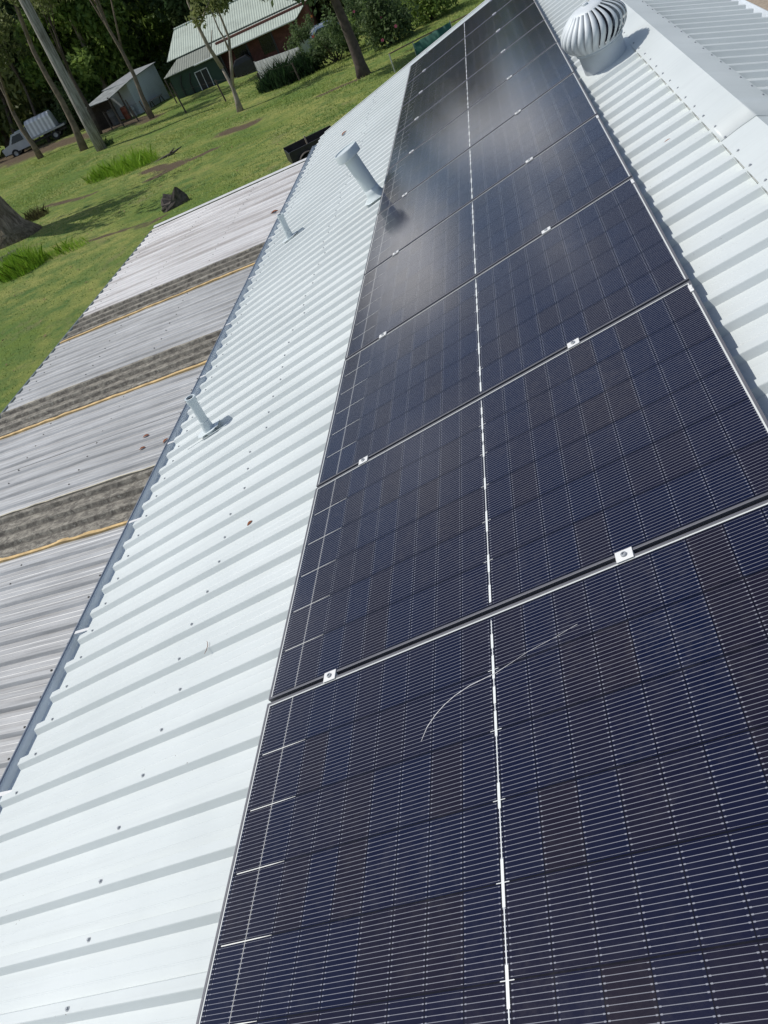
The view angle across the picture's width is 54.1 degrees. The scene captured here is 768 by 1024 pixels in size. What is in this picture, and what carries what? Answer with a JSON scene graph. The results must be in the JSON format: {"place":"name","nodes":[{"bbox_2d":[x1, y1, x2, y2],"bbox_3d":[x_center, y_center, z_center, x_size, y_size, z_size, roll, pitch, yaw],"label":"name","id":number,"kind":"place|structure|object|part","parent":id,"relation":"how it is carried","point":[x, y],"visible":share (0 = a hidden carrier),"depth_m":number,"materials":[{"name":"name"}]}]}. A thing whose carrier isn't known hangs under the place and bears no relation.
{"place":"outdoors","nodes":[
{"label":"outdoors","id":0,"kind":"place"},
{"bbox_2d":[0,0,484,412],"bbox_3d":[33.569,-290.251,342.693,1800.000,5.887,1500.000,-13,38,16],"label":"ground","id":1,"kind":"structure","parent":0,"point":[62,320],"depth_m":31.74,"materials":[{"name":"green plant"}]},
{"bbox_2d":[0,249,22,261],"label":"grass tuft","id":2,"kind":"object","parent":1,"relation":"on","point":[9,254],"visible":0.26,"depth_m":29.21,"materials":[{"name":"green plant"}]},
{"bbox_2d":[0,89,24,148],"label":"gum tree","id":3,"kind":"object","parent":1,"relation":"on","point":[9,118],"visible":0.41,"depth_m":70.11,"materials":[{"name":"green plant"}]},
{"bbox_2d":[0,52,29,131],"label":"woodland tree","id":4,"kind":"object","parent":1,"relation":"on","point":[13,107],"visible":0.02,"depth_m":86.59,"materials":[{"name":"green plant"}]},
{"bbox_2d":[0,196,42,248],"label":"gum tree","id":5,"kind":"object","parent":1,"relation":"on","point":[15,227],"visible":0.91,"depth_m":31.90,"materials":[{"name":"brown plant"}]},
{"bbox_2d":[0,25,43,158],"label":"gum tree","id":6,"kind":"object","parent":1,"relation":"on","point":[4,57],"visible":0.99,"depth_m":55.88,"materials":[{"name":"brown plant"}]},
{"bbox_2d":[0,237,46,282],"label":"grass tuft","id":7,"kind":"object","parent":1,"relation":"on","point":[13,268],"visible":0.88,"depth_m":26.18,"materials":[{"name":"green plant"}]},
{"bbox_2d":[0,6,50,141],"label":"gum tree","id":8,"kind":"object","parent":1,"relation":"on","point":[8,24],"visible":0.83,"depth_m":64.26,"materials":[{"name":"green plant"}]},
{"bbox_2d":[0,52,55,155],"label":"woodland tree","id":9,"kind":"object","parent":1,"relation":"on","point":[15,84],"visible":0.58,"depth_m":71.91,"materials":[{"name":"green plant"}]},
{"bbox_2d":[2,110,66,156],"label":"tray truck","id":10,"kind":"object","parent":1,"relation":"on","point":[40,124],"visible":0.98,"depth_m":67.31,"materials":[{"name":"white metal"}]},
{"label":"window","id":11,"kind":"part","parent":10,"relation":"part of","materials":[{"name":"black glass"}]},
{"bbox_2d":[20,204,49,221],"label":"grass tuft","id":12,"kind":"object","parent":1,"relation":"on","point":[33,215],"visible":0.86,"depth_m":35.28,"materials":[{"name":"plant"}]},
{"bbox_2d":[0,0,87,151],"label":"gum tree","id":13,"kind":"object","parent":1,"relation":"on","point":[82,144],"visible":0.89,"depth_m":50.52,"materials":[{"name":"brown plant"}]},
{"bbox_2d":[0,0,114,122],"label":"woodland tree","id":14,"kind":"object","parent":1,"relation":"on","point":[9,9],"visible":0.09,"depth_m":72.16,"materials":[{"name":"green plant"}]},
{"bbox_2d":[4,1,118,108],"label":"woodland tree","id":15,"kind":"object","parent":1,"relation":"on","point":[64,66],"visible":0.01,"depth_m":77.24,"materials":[{"name":"green plant"}]},
{"bbox_2d":[21,0,102,134],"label":"gum tree","id":16,"kind":"object","parent":1,"relation":"on","point":[44,4],"visible":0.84,"depth_m":54.54,"materials":[{"name":"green plant"}]},
{"bbox_2d":[19,0,106,151],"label":"power pole","id":17,"kind":"object","parent":1,"relation":"on","point":[93,133],"visible":0.89,"depth_m":46.61,"materials":[{"name":"grey wood"}]},
{"bbox_2d":[39,235,89,263],"bbox_3d":[-11.693,-9.364,26.753,2.624,0.560,1.820,2,45,32],"label":"grass tuft","id":18,"kind":"object","parent":1,"relation":"on","point":[65,246],"visible":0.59,"depth_m":26.66,"materials":[{"name":"green plant"}]},
{"bbox_2d":[37,78,96,143],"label":"shrub","id":19,"kind":"object","parent":1,"relation":"on","point":[60,115],"visible":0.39,"depth_m":68.13,"materials":[{"name":"green plant"}]},
{"bbox_2d":[9,0,149,105],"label":"woodland tree","id":20,"kind":"object","parent":1,"relation":"on","point":[77,20],"visible":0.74,"depth_m":66.20,"materials":[{"name":"green plant"}]},
{"bbox_2d":[80,156,120,183],"bbox_3d":[-14.510,-17.764,38.733,2.442,1.014,2.436,18,55,43],"label":"grass tuft","id":21,"kind":"object","parent":1,"relation":"on","point":[100,175],"visible":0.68,"depth_m":38.64,"materials":[{"name":"green plant"}]},
{"bbox_2d":[103,136,113,146],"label":"grass tuft","id":22,"kind":"object","parent":1,"relation":"on","point":[107,142],"visible":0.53,"depth_m":50.15,"materials":[{"name":"green plant"}]},
{"bbox_2d":[70,0,154,118],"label":"gum tree","id":23,"kind":"object","parent":1,"relation":"on","point":[150,114],"visible":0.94,"depth_m":52.59,"materials":[{"name":"brown plant"}]},
{"bbox_2d":[106,109,119,125],"bbox_3d":[-21.660,-31.559,60.222,0.630,1.220,0.630,-13,38,16],"label":"oil drum","id":24,"kind":"object","parent":1,"relation":"on","point":[111,116],"visible":0.84,"depth_m":60.00,"materials":[{"name":"paint"}]},
{"bbox_2d":[111,106,124,126],"bbox_3d":[-19.835,-29.475,56.289,0.272,1.798,0.102,-27,37,-2],"label":"fence post","id":25,"kind":"object","parent":1,"relation":"on","point":[118,116],"visible":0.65,"depth_m":56.21,"materials":[{"name":"brown wood"}]},
{"bbox_2d":[86,32,156,85],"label":"woodland tree","id":26,"kind":"object","parent":1,"relation":"on","point":[139,62],"depth_m":81.94,"materials":[{"name":"green plant"}]},
{"bbox_2d":[120,106,130,119],"bbox_3d":[-20.935,-32.351,61.030,0.590,1.020,0.590,-13,38,16],"label":"gas bottle","id":27,"kind":"object","parent":1,"relation":"on","point":[124,111],"visible":0.76,"depth_m":60.81,"materials":[{"name":"paint"}]},
{"bbox_2d":[86,62,169,129],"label":"garden shed","id":28,"kind":"structure","parent":1,"relation":"on","point":[117,93],"depth_m":61.56,"materials":[{"name":"metal"}]},
{"bbox_2d":[112,51,144,81],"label":"shrub","id":29,"kind":"object","parent":1,"relation":"on","point":[140,63],"visible":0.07,"depth_m":79.69,"materials":[{"name":"green plant"}]},
{"bbox_2d":[100,144,158,178],"bbox_3d":[-12.753,-17.594,37.474,3.319,1.135,2.694,-13,38,16],"label":"grass tuft","id":30,"kind":"object","parent":1,"relation":"on","point":[142,159],"visible":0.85,"depth_m":37.22,"materials":[{"name":"green plant"}]},
{"bbox_2d":[125,100,138,120],"bbox_3d":[-18.836,-29.999,56.430,0.291,1.803,0.102,-27,37,-2],"label":"fence post","id":31,"kind":"object","parent":1,"relation":"on","point":[131,110],"visible":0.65,"depth_m":56.33,"materials":[{"name":"brown wood"}]},
{"bbox_2d":[129,105,137,116],"bbox_3d":[-20.465,-32.713,61.419,0.430,0.820,0.430,-13,38,16],"label":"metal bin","id":32,"kind":"object","parent":1,"relation":"on","point":[133,109],"visible":0.73,"depth_m":61.28,"materials":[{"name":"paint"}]},
{"bbox_2d":[115,1,175,81],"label":"woodland tree","id":33,"kind":"object","parent":1,"relation":"on","point":[157,29],"visible":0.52,"depth_m":73.13,"materials":[{"name":"green plant"}]},
{"bbox_2d":[138,53,164,76],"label":"shrub","id":34,"kind":"object","parent":1,"relation":"on","point":[144,58],"visible":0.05,"depth_m":88.85,"materials":[{"name":"green plant"}]},
{"bbox_2d":[0,158,305,778],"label":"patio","id":35,"kind":"structure","parent":1,"relation":"on","point":[109,384],"depth_m":7.15,"materials":[{"name":"metal"}]},
{"bbox_2d":[148,94,164,107],"bbox_3d":[-18.963,-34.250,62.824,0.558,0.648,1.800,-3,42,28],"label":"garden bench","id":36,"kind":"object","parent":1,"relation":"on","point":[151,100],"visible":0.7,"depth_m":62.51,"materials":[{"name":"brown wood"}]},
{"bbox_2d":[154,146,181,162],"bbox_3d":[-10.603,-17.564,36.927,1.620,0.286,0.326,-34,37,-11],"label":"fallen log","id":37,"kind":"object","parent":1,"relation":"on","point":[172,152],"visible":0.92,"depth_m":36.98,"materials":[{"name":"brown wood"}]},
{"bbox_2d":[111,0,231,87],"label":"woodland tree","id":38,"kind":"object","parent":1,"relation":"on","point":[180,10],"visible":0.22,"depth_m":67.08,"materials":[{"name":"green plant"}]},
{"bbox_2d":[165,80,177,103],"bbox_3d":[-16.327,-32.234,57.886,0.147,1.896,0.102,-27,37,-2],"label":"fence post","id":39,"kind":"object","parent":1,"relation":"on","point":[171,92],"visible":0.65,"depth_m":57.81,"materials":[{"name":"brown wood"}]},
{"bbox_2d":[161,187,189,212],"bbox_3d":[-7.443,-11.100,26.564,1.163,0.664,0.670,-27,37,-2],"label":"tree stump","id":40,"kind":"object","parent":1,"relation":"on","point":[176,198],"visible":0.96,"depth_m":26.42,"materials":[{"name":"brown wood"}]},
{"bbox_2d":[169,83,186,112],"bbox_3d":[-13.761,-27.693,50.484,0.210,2.100,0.102,-27,37,-2],"label":"fence post","id":41,"kind":"object","parent":1,"relation":"on","point":[178,97],"visible":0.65,"depth_m":50.40,"materials":[{"name":"brown wood"}]},
{"bbox_2d":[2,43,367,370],"bbox_3d":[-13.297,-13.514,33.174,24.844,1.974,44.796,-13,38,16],"label":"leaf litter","id":42,"kind":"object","parent":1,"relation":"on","point":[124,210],"visible":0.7,"depth_m":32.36,"materials":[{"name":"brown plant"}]},
{"bbox_2d":[185,0,243,112],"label":"gum tree","id":43,"kind":"object","parent":1,"relation":"on","point":[217,7],"visible":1,"depth_m":39.19,"materials":[{"name":"grey plant"}]},
{"bbox_2d":[214,80,225,101],"bbox_3d":[-10.351,-26.711,47.884,0.184,1.503,0.103,-26,36,-1],"label":"fence post","id":44,"kind":"object","parent":1,"relation":"on","point":[220,90],"visible":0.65,"depth_m":47.75,"materials":[{"name":"brown wood"}]},
{"bbox_2d":[164,0,317,98],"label":"neighbour house","id":45,"kind":"structure","parent":1,"relation":"on","point":[258,30],"depth_m":59.24,"materials":[{"name":"painted timber boards"},{"name":"corrugated metal roofing"},{"name":"glass"}]},
{"bbox_2d":[194,67,214,89],"bbox_3d":[-14.109,-34.019,59.311,1.100,1.550,0.080,-18,37,11],"label":"window","id":46,"kind":"structure","parent":45,"relation":"in","point":[203,76],"depth_m":59.22,"materials":[{"name":"glass"}]},
{"bbox_2d":[233,45,249,58],"bbox_3d":[-11.199,-36.126,59.537,1.100,1.200,0.038,-18,37,11],"label":"window","id":47,"kind":"structure","parent":45,"relation":"in","point":[242,50],"depth_m":59.36,"materials":[{"name":"black glass"}]},
{"bbox_2d":[258,33,275,54],"bbox_3d":[-9.139,-36.782,59.125,1.100,1.200,0.038,-18,37,11],"label":"window","id":48,"kind":"structure","parent":45,"relation":"in","point":[266,42],"depth_m":59.12,"materials":[{"name":"black glass"}]},
{"bbox_2d":[233,54,255,77],"bbox_3d":[-10.820,-34.356,57.926,1.700,1.197,0.710,-19,37,8],"label":"covered barbecue","id":49,"kind":"object","parent":1,"relation":"on","point":[243,64],"visible":0.86,"depth_m":57.66,"materials":[{"name":"black plastic"}]},
{"bbox_2d":[253,47,300,77],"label":"wall","id":50,"kind":"structure","parent":1,"relation":"on","point":[264,62],"depth_m":49.81,"materials":[{"name":"grey wood"}]},
{"bbox_2d":[252,53,303,93],"bbox_3d":[-6.183,-25.851,44.027,4.082,1.676,3.896,-13,38,16],"label":"strappy plant","id":51,"kind":"object","parent":1,"relation":"on","point":[274,80],"visible":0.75,"depth_m":43.83,"materials":[{"name":"green plant"}]},
{"bbox_2d":[266,47,322,81],"bbox_3d":[-5.188,-26.273,44.052,3.730,1.621,3.080,-13,38,16],"label":"strappy plant","id":52,"kind":"object","parent":1,"relation":"on","point":[306,67],"visible":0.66,"depth_m":43.70,"materials":[{"name":"green plant"}]},
{"bbox_2d":[291,63,300,80],"bbox_3d":[-5.008,-25.191,43.221,0.172,1.144,0.105,-24,37,3],"label":"fence post","id":53,"kind":"object","parent":1,"relation":"on","point":[296,71],"visible":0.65,"depth_m":43.14,"materials":[{"name":"brown wood"}]},
{"bbox_2d":[283,14,318,50],"bbox_3d":[-5.370,-32.557,51.535,3.082,2.668,3.187,-35,37,-12],"label":"shrub","id":54,"kind":"object","parent":1,"relation":"on","point":[303,34],"visible":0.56,"depth_m":51.02,"materials":[{"name":"green plant"}]},
{"bbox_2d":[283,125,330,163],"bbox_3d":[-1.817,-11.605,23.660,2.540,0.765,1.513,-27,36,-1],"label":"box trailer","id":55,"kind":"object","parent":1,"relation":"on","point":[298,150],"visible":0.38,"depth_m":23.74,"materials":[{"name":"metal"}]},
{"bbox_2d":[263,0,370,78],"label":"gum tree","id":56,"kind":"object","parent":1,"relation":"on","point":[362,69],"visible":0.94,"depth_m":34.17,"materials":[{"name":"brown plant"}]},
{"bbox_2d":[295,17,361,70],"bbox_3d":[-3.333,-26.943,43.430,4.254,2.247,3.246,12,50,40],"label":"shrub","id":57,"kind":"object","parent":1,"relation":"on","point":[322,41],"visible":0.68,"depth_m":43.27,"materials":[{"name":"green plant"}]},
{"bbox_2d":[267,0,389,23],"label":"woodland tree","id":58,"kind":"object","parent":1,"relation":"on","point":[318,6],"visible":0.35,"depth_m":61.02,"materials":[{"name":"green plant"}]},
{"bbox_2d":[300,20,359,52],"bbox_3d":[-3.938,-32.999,52.050,4.375,1.509,1.800,-25,36,0],"label":"parked car","id":59,"kind":"object","parent":1,"relation":"on","point":[305,45],"visible":0.07,"depth_m":51.29,"materials":[{"name":"silver metal"}]},
{"bbox_2d":[321,12,359,52],"bbox_3d":[-2.606,-28.533,45.238,2.772,2.033,2.553,-13,38,16],"label":"shrub","id":60,"kind":"object","parent":1,"relation":"on","point":[353,21],"visible":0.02,"depth_m":45.10,"materials":[{"name":"green plant"}]},
{"bbox_2d":[342,0,400,31],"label":"shrub","id":61,"kind":"object","parent":1,"relation":"on","point":[353,8],"visible":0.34,"depth_m":49.65,"materials":[{"name":"green plant"}]},
{"bbox_2d":[320,0,424,54],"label":"shrub","id":62,"kind":"object","parent":1,"relation":"on","point":[385,22],"visible":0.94,"depth_m":39.84,"materials":[{"name":"green plant"}]},
{"bbox_2d":[0,0,767,1023],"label":"white roofed house","id":63,"kind":"structure","parent":1,"relation":"on","point":[124,782],"depth_m":3.45,"materials":[{"name":"paint"}]},
{"bbox_2d":[185,394,226,448],"bbox_3d":[-1.242,-0.646,5.157,0.366,0.320,0.184,-13,38,16],"label":"vent pipe","id":64,"kind":"object","parent":63,"relation":"on","point":[208,426],"visible":1,"depth_m":5.16,"materials":[{"name":"paint"}]},
{"bbox_2d":[277,213,300,248],"bbox_3d":[-1.019,-2.982,7.913,0.366,0.300,0.184,-13,38,16],"label":"vent pipe","id":65,"kind":"object","parent":63,"relation":"on","point":[289,234],"visible":0.94,"depth_m":7.92,"materials":[{"name":"paint"}]},
{"bbox_2d":[334,141,382,204],"bbox_3d":[-0.201,-2.991,6.679,0.250,0.504,0.234,-26,34,25],"label":"flue","id":66,"kind":"object","parent":63,"relation":"on","point":[349,157],"visible":0.97,"depth_m":6.62,"materials":[{"name":"paint"}]},
{"bbox_2d":[561,0,635,87],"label":"roof turbine","id":67,"kind":"object","parent":63,"relation":"on","point":[595,41],"visible":1,"depth_m":5.00,"materials":[{"name":"metal"}]},
{"label":"mounting rail","id":68,"kind":"object","parent":63,"relation":"attached to","visible":0},
{"bbox_2d":[323,669,337,682],"bbox_3d":[-0.166,0.539,2.435,0.048,0.046,0.037,-27,33,26],"label":"panel clamp","id":69,"kind":"object","parent":68,"relation":"attached to","point":[330,675],"visible":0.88,"depth_m":2.42,"materials":[{"name":"silver metal"}]},
{"bbox_2d":[358,455,368,464],"bbox_3d":[-0.082,-0.216,3.304,0.048,0.046,0.037,-27,33,26],"label":"panel clamp","id":70,"kind":"object","parent":68,"relation":"attached to","point":[363,460],"visible":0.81,"depth_m":3.29,"materials":[{"name":"silver metal"}]},
{"bbox_2d":[406,0,510,84],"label":"solar panel","id":71,"kind":"object","parent":68,"relation":"on","point":[473,22],"visible":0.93,"depth_m":9.59,"materials":[{"name":"black glass"}]},
{"bbox_2d":[401,0,534,106],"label":"solar panel","id":72,"kind":"object","parent":68,"relation":"attached to","point":[508,12],"visible":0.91,"depth_m":8.66,"materials":[{"name":"black glass"}]},
{"bbox_2d":[395,1,544,134],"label":"solar panel","id":73,"kind":"object","parent":68,"relation":"attached to","point":[507,35],"visible":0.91,"depth_m":7.78,"materials":[{"name":"blue glass"}]},
{"bbox_2d":[387,19,557,169],"bbox_3d":[0.775,-3.851,6.960,1.734,0.036,1.138,-27,33,26],"label":"solar panel","id":74,"kind":"object","parent":68,"relation":"attached to","point":[512,60],"visible":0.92,"depth_m":6.90,"materials":[{"name":"blue glass"}]},
{"bbox_2d":[377,42,573,214],"bbox_3d":[0.691,-3.097,6.091,1.734,0.036,1.138,-27,33,26],"label":"solar panel","id":75,"kind":"object","parent":68,"relation":"attached to","point":[527,85],"visible":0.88,"depth_m":6.03,"materials":[{"name":"blue glass"}]},
{"bbox_2d":[364,72,597,274],"bbox_3d":[0.607,-2.343,5.222,1.734,0.036,1.138,-27,33,26],"label":"solar panel","id":76,"kind":"object","parent":68,"relation":"attached to","point":[552,116],"visible":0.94,"depth_m":5.14,"materials":[{"name":"blue glass"}]},
{"bbox_2d":[196,500,767,1023],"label":"solar panel","id":77,"kind":"object","parent":68,"relation":"on","point":[548,806],"visible":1,"depth_m":1.70,"materials":[{"name":"blue glass"}]},
{"bbox_2d":[345,114,631,359],"bbox_3d":[0.521,-1.590,4.351,1.734,0.041,1.138,-27,33,26],"label":"solar panel","id":78,"kind":"object","parent":68,"relation":"attached to","point":[583,165],"visible":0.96,"depth_m":4.26,"materials":[{"name":"blue glass"}]},
{"bbox_2d":[316,176,689,487],"bbox_3d":[0.437,-0.836,3.482,1.734,0.041,1.138,-27,33,26],"label":"solar panel","id":79,"kind":"object","parent":68,"relation":"attached to","point":[603,261],"visible":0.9,"depth_m":3.37,"materials":[{"name":"blue glass"}]},
{"bbox_2d":[268,280,767,701],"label":"solar panel","id":80,"kind":"object","parent":68,"relation":"on","point":[642,428],"visible":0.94,"depth_m":2.46,"materials":[{"name":"blue glass"}]},
{"bbox_2d":[361,0,458,29],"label":"shrub","id":81,"kind":"object","parent":1,"relation":"on","point":[432,7],"visible":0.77,"depth_m":42.36,"materials":[{"name":"green plant"}]},
{"bbox_2d":[388,13,468,72],"bbox_3d":[2.393,-22.011,34.688,0.070,0.997,7.903,9,49,37],"label":"rail fence","id":82,"kind":"object","parent":1,"relation":"on","point":[416,40],"visible":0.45,"depth_m":33.44,"materials":[{"name":"metal"}]},
{"bbox_2d":[412,21,451,56],"bbox_3d":[2.211,-20.489,32.941,1.808,1.176,0.094,-17,37,12],"label":"green tarpaulin","id":83,"kind":"object","parent":1,"relation":"on","point":[421,45],"visible":0.44,"depth_m":32.81,"materials":[{"name":"fabric"}]},
{"bbox_2d":[746,0,767,10],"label":"gravel yard","id":84,"kind":"structure","parent":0,"point":[763,4],"depth_m":18.98,"materials":[{"name":"beige gravel"}]},
{"label":"mounting rail","id":85,"kind":"object","parent":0,"visible":0},
{"bbox_2d":[541,226,550,234],"bbox_3d":[0.812,-1.385,3.734,0.048,0.046,0.037,-27,33,26],"label":"panel clamp","id":86,"kind":"object","parent":85,"relation":"attached to","point":[545,230],"visible":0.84,"depth_m":3.72,"materials":[{"name":"silver metal"}]},
{"bbox_2d":[567,338,579,348],"bbox_3d":[0.728,-0.631,2.865,0.048,0.046,0.037,-27,33,26],"label":"panel clamp","id":87,"kind":"object","parent":85,"relation":"attached to","point":[576,341],"visible":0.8,"depth_m":2.85,"materials":[{"name":"silver metal"}]},
{"bbox_2d":[614,547,634,563],"bbox_3d":[0.644,0.124,1.996,0.048,0.046,0.037,-27,33,26],"label":"panel clamp","id":88,"kind":"object","parent":85,"relation":"attached to","point":[624,554],"visible":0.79,"depth_m":1.98,"materials":[{"name":"silver metal"}]}
]}

